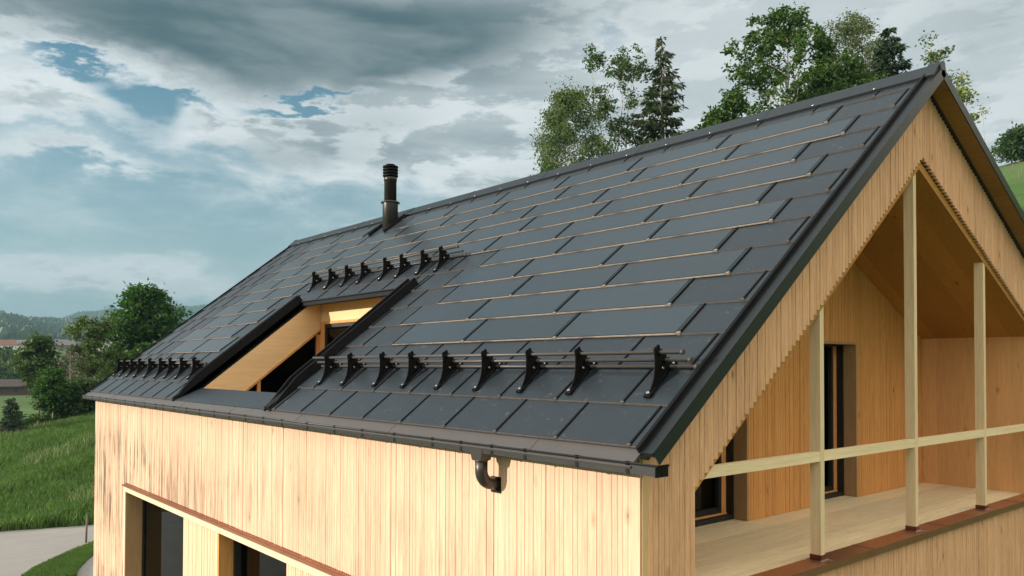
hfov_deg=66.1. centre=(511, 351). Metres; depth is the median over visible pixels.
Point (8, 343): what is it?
village house
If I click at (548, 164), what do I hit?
shrub
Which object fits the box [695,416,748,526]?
balcony door
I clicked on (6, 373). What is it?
round tree
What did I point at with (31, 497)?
meadow grass
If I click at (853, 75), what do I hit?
oak tree
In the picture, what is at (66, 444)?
seeding grass
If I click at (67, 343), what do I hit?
village house
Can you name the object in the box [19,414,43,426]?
hedge bush
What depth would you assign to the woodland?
1123.79 m
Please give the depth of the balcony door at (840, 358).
10.41 m
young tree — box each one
[26,363,78,420]
[35,381,93,420]
[61,375,104,416]
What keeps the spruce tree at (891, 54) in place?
on the ground at (1014, 184)
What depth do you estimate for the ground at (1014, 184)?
105.25 m
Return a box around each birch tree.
[529,76,618,175]
[915,30,963,83]
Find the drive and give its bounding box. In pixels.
[77,555,93,575]
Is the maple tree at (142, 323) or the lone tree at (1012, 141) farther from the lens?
the lone tree at (1012, 141)
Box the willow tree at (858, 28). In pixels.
[809,7,899,83]
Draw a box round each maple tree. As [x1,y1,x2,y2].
[92,278,192,379]
[950,71,983,123]
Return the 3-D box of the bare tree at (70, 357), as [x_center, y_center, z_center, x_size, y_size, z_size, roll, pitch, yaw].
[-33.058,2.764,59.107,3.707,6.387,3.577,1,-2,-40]
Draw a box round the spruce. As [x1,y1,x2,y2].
[0,398,28,432]
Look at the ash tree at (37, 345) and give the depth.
61.17 m
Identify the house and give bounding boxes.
[0,340,16,349]
[16,340,25,348]
[45,339,75,349]
[82,61,1023,575]
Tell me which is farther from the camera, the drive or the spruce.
the spruce
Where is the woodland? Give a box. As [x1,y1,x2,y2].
[0,304,207,347]
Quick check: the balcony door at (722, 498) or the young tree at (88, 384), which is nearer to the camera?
the balcony door at (722, 498)
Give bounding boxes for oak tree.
[692,2,860,129]
[768,53,888,109]
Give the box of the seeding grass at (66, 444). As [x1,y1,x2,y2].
[0,421,94,502]
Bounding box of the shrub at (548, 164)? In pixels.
[533,157,558,172]
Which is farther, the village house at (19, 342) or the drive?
the village house at (19, 342)
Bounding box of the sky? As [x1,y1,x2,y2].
[0,0,1023,317]
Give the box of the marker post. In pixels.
[85,515,87,542]
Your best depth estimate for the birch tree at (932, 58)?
45.93 m
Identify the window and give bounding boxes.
[122,483,350,575]
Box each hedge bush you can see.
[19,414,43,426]
[28,413,56,422]
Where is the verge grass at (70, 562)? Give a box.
[21,540,93,575]
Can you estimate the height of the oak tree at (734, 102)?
18.454 m
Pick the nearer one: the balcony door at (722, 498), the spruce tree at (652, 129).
the balcony door at (722, 498)
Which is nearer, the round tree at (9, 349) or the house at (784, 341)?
the house at (784, 341)
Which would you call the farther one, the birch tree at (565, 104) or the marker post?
the birch tree at (565, 104)
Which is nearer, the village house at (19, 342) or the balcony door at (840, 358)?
the balcony door at (840, 358)
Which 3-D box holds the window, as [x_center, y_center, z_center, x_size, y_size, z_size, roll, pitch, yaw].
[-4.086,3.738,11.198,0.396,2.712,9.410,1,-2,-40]
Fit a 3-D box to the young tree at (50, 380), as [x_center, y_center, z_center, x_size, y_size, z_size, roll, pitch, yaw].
[-31.516,2.944,54.155,3.248,4.426,3.648,1,-2,-40]
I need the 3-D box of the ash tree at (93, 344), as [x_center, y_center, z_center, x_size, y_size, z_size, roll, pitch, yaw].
[-32.639,1.866,61.921,5.188,9.741,5.374,1,-2,-40]
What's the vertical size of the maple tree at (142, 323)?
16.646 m
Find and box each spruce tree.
[626,35,694,146]
[868,25,913,80]
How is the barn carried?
on the ground at (1014, 184)
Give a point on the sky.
(183, 145)
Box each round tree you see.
[0,346,25,358]
[0,350,12,364]
[0,359,21,378]
[50,356,90,376]
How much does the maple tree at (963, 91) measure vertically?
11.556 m
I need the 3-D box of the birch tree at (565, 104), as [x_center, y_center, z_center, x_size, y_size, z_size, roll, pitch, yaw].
[3.925,-9.016,50.020,7.453,16.997,7.910,1,-2,-40]
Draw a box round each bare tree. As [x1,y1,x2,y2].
[49,346,91,381]
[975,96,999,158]
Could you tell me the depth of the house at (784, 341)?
8.70 m
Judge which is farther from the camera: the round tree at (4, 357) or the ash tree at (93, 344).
the round tree at (4, 357)
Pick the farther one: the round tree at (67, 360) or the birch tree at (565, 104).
the round tree at (67, 360)
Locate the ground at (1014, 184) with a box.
[0,160,1023,531]
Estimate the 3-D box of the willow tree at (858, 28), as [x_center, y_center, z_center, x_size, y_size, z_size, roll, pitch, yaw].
[22.924,-14.189,53.429,7.648,18.181,7.440,0,-1,3]
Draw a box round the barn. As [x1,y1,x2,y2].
[0,379,94,394]
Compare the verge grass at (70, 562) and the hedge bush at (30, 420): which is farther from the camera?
the hedge bush at (30, 420)
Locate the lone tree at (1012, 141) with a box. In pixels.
[989,121,1023,163]
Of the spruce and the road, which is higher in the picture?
the spruce
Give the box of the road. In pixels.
[0,525,93,575]
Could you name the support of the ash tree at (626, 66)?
on the ground at (1014, 184)
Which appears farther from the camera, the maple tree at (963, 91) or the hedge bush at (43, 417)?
the hedge bush at (43, 417)
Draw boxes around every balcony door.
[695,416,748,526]
[824,341,857,498]
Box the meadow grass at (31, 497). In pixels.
[0,411,94,530]
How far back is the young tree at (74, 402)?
54.54 m
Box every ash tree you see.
[1,331,67,413]
[62,314,130,381]
[573,43,657,156]

